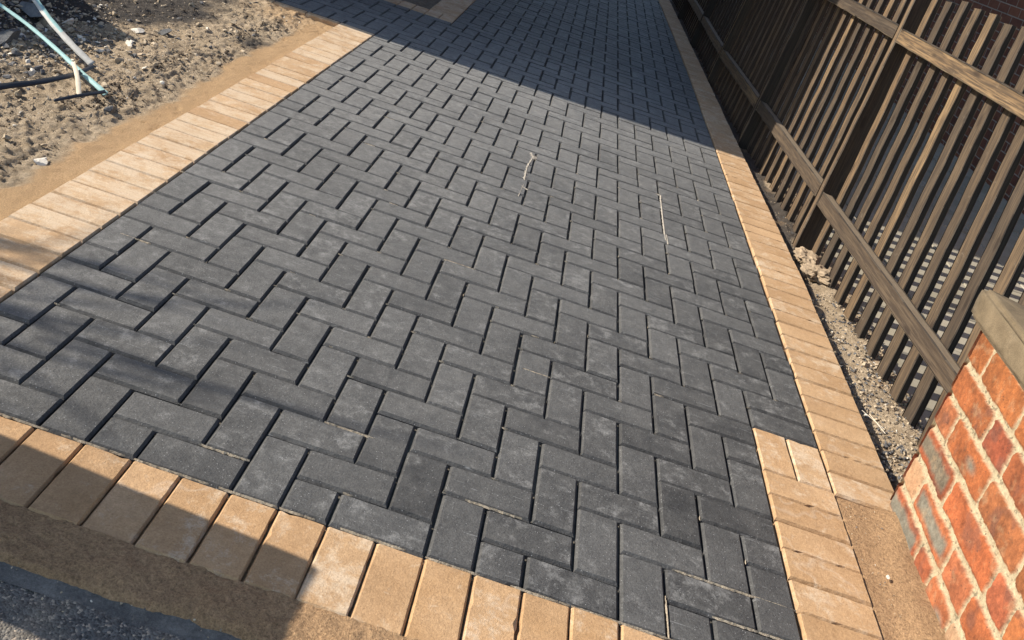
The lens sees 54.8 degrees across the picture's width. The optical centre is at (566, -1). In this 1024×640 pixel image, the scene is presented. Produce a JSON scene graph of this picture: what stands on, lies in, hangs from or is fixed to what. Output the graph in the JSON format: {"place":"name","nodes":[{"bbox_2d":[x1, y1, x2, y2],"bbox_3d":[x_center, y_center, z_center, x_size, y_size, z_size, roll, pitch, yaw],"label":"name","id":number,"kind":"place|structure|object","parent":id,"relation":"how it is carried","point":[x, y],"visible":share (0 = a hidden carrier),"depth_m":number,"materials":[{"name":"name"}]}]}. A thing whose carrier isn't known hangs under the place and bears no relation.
{"place":"outdoors","nodes":[
{"label":"outdoors","id":0,"kind":"place"},
{"bbox_2d":[0,580,184,639],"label":"road","id":1,"kind":"structure","parent":0,"point":[30,615],"depth_m":1.57,"materials":[{"name":"grey asphalt"}]},
{"bbox_2d":[11,499,901,639],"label":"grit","id":2,"kind":"object","parent":1,"relation":"on","point":[194,619],"visible":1,"depth_m":1.62,"materials":[{"name":"gravel"}]},
{"bbox_2d":[0,0,332,220],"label":"soil bed","id":3,"kind":"object","parent":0,"point":[28,180],"visible":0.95,"depth_m":3.93,"materials":[{"name":"brown soil"}]},
{"bbox_2d":[0,29,20,44],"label":"rock","id":4,"kind":"object","parent":3,"relation":"on","point":[8,36],"visible":0.95,"depth_m":3.80,"materials":[{"name":"grey stone"}]},
{"bbox_2d":[19,1,42,16],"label":"rock","id":5,"kind":"object","parent":3,"relation":"on","point":[29,9],"visible":0.75,"depth_m":4.12,"materials":[{"name":"grey stone"}]},
{"bbox_2d":[33,157,47,165],"bbox_3d":[-1.605,0.498,3.022,0.038,0.019,0.049,22,9,25],"label":"rock","id":6,"kind":"object","parent":3,"relation":"on","point":[41,161],"visible":1,"depth_m":3.01,"materials":[{"name":"stone"}]},
{"bbox_2d":[39,17,48,26],"bbox_3d":[-2.178,0.096,4.133,0.059,0.052,0.054,14,10,-29],"label":"rock","id":7,"kind":"object","parent":3,"relation":"on","point":[44,22],"visible":0.38,"depth_m":4.12,"materials":[{"name":"grey stone"}]},
{"bbox_2d":[0,64,96,89],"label":"black strap","id":8,"kind":"object","parent":3,"relation":"on","point":[16,84],"visible":0.99,"depth_m":3.44,"materials":[{"name":"plastic"}]},
{"bbox_2d":[41,40,57,47],"bbox_3d":[-2.050,0.175,3.910,0.046,0.042,0.054,18,8,0],"label":"rock","id":9,"kind":"object","parent":3,"relation":"on","point":[55,43],"visible":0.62,"depth_m":3.90,"materials":[{"name":"grey stone"}]},
{"bbox_2d":[0,3,107,95],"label":"plastic strip","id":10,"kind":"object","parent":3,"relation":"on","point":[89,79],"visible":0.92,"depth_m":3.74,"materials":[{"name":"plastic"}]},
{"bbox_2d":[32,0,94,65],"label":"plastic strip","id":11,"kind":"object","parent":3,"relation":"on","point":[70,43],"visible":1,"depth_m":3.85,"materials":[{"name":"white plastic"}]},
{"bbox_2d":[62,18,73,22],"bbox_3d":[-2.147,0.091,4.252,0.022,0.030,0.046,24,10,33],"label":"rock","id":12,"kind":"object","parent":3,"relation":"on","point":[71,20],"visible":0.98,"depth_m":4.25,"materials":[{"name":"stone"}]},
{"bbox_2d":[71,61,81,93],"bbox_3d":[-1.790,0.291,3.604,0.022,0.088,0.160,11,11,-41],"label":"wooden stake","id":13,"kind":"object","parent":3,"relation":"on","point":[77,79],"visible":0.87,"depth_m":3.60,"materials":[{"name":"brown wood"}]},
{"bbox_2d":[53,90,106,101],"bbox_3d":[-1.705,0.337,3.479,0.029,0.025,0.244,21,9,14],"label":"black strap","id":14,"kind":"object","parent":3,"relation":"on","point":[80,95],"visible":1,"depth_m":3.45,"materials":[{"name":"plastic"}]},
{"bbox_2d":[125,40,132,45],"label":"rock","id":15,"kind":"object","parent":3,"relation":"on","point":[128,43],"visible":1,"depth_m":4.23,"materials":[{"name":"stone"}]},
{"bbox_2d":[131,28,144,33],"bbox_3d":[-1.933,0.142,4.451,0.058,0.027,0.044,13,10,-34],"label":"rock","id":16,"kind":"object","parent":3,"relation":"on","point":[139,30],"visible":0.99,"depth_m":4.44,"materials":[{"name":"stone"}]},
{"bbox_2d":[0,0,303,167],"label":"rubble","id":17,"kind":"object","parent":3,"relation":"on","point":[29,51],"visible":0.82,"depth_m":4.04,"materials":[{"name":"stone"}]},
{"bbox_2d":[159,28,171,34],"bbox_3d":[-1.851,0.143,4.545,0.050,0.049,0.073,13,10,-32],"label":"rock","id":18,"kind":"object","parent":3,"relation":"on","point":[165,31],"visible":1,"depth_m":4.53,"materials":[{"name":"grey stone"}]},
{"bbox_2d":[0,499,414,639],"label":"sand strip","id":19,"kind":"object","parent":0,"point":[106,566],"visible":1,"depth_m":1.68,"materials":[{"name":"sand"}]},
{"bbox_2d":[0,0,816,639],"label":"driveway","id":20,"kind":"structure","parent":0,"point":[628,498],"depth_m":2.77,"materials":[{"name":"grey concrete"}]},
{"bbox_2d":[0,80,796,639],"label":"sand residue","id":21,"kind":"object","parent":20,"relation":"on","point":[442,492],"visible":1,"depth_m":1.95},
{"bbox_2d":[518,152,536,196],"bbox_3d":[-0.169,0.752,4.270,0.048,0.004,0.606,18,8,0],"label":"mortar smear","id":22,"kind":"object","parent":20,"relation":"on","point":[527,168],"visible":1,"depth_m":4.34},
{"bbox_2d":[658,194,667,243],"bbox_3d":[0.422,0.946,4.289,0.033,0.004,0.598,18,8,-1],"label":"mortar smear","id":23,"kind":"object","parent":20,"relation":"on","point":[663,224],"visible":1,"depth_m":4.26},
{"bbox_2d":[402,0,440,9],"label":"flower bed","id":24,"kind":"object","parent":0,"point":[429,4],"visible":0.69,"depth_m":7.16,"materials":[{"name":"soil"}]},
{"bbox_2d":[0,0,893,639],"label":"border paving","id":25,"kind":"structure","parent":0,"point":[212,530],"depth_m":2.26,"materials":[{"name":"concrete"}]},
{"bbox_2d":[669,0,922,490],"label":"soil strip","id":26,"kind":"object","parent":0,"point":[821,289],"visible":0.06,"depth_m":3.74,"materials":[{"name":"beige gravel"}]},
{"bbox_2d":[793,246,818,264],"bbox_3d":[1.089,1.167,4.482,0.133,0.066,0.185,18,8,0],"label":"rock","id":27,"kind":"object","parent":26,"relation":"on","point":[802,255],"visible":0.88,"depth_m":4.45,"materials":[{"name":"beige stone"}]},
{"bbox_2d":[800,263,830,285],"bbox_3d":[1.089,1.188,4.298,0.158,0.070,0.182,18,8,0],"label":"rock","id":28,"kind":"object","parent":26,"relation":"on","point":[819,274],"visible":0.98,"depth_m":4.25,"materials":[{"name":"beige stone"}]},
{"bbox_2d":[752,170,924,489],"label":"gravel","id":29,"kind":"structure","parent":26,"relation":"on","point":[900,448],"depth_m":3.33,"materials":[{"name":"beige gravel"}]},
{"bbox_2d":[672,0,1023,446],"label":"picket fence","id":30,"kind":"object","parent":26,"relation":"on","point":[755,84],"visible":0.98,"depth_m":4.22,"materials":[{"name":"brown wood"}]},
{"bbox_2d":[861,362,869,366],"bbox_3d":[1.080,1.313,3.553,0.036,0.018,0.018,14,10,-30],"label":"mortar lump","id":31,"kind":"object","parent":26,"relation":"on","point":[864,364],"visible":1,"depth_m":3.55,"materials":[{"name":"white concrete"}]},
{"bbox_2d":[740,23,1023,428],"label":"neighbour path","id":32,"kind":"structure","parent":0,"point":[1016,293],"depth_m":5.87,"materials":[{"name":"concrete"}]},
{"bbox_2d":[835,497,945,639],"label":"sand patch","id":33,"kind":"object","parent":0,"point":[906,586],"visible":0.59,"depth_m":2.34,"materials":[{"name":"beige sand"}]},
{"label":"pavement","id":34,"kind":"structure","parent":0,"visible":0},
{"bbox_2d":[0,562,240,639],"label":"kerb","id":35,"kind":"structure","parent":34,"relation":"on","point":[187,629],"depth_m":1.61,"materials":[{"name":"concrete"}]},
{"label":"ground","id":36,"kind":"structure","parent":0,"visible":0},
{"bbox_2d":[798,0,1023,213],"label":"brick house","id":37,"kind":"structure","parent":36,"relation":"on","point":[1010,12],"depth_m":8.84,"materials":[{"name":"brick"}]},
{"bbox_2d":[890,290,1023,639],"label":"brick pier","id":38,"kind":"structure","parent":36,"relation":"on","point":[957,502],"depth_m":2.36,"materials":[{"name":"brick"}]}
]}

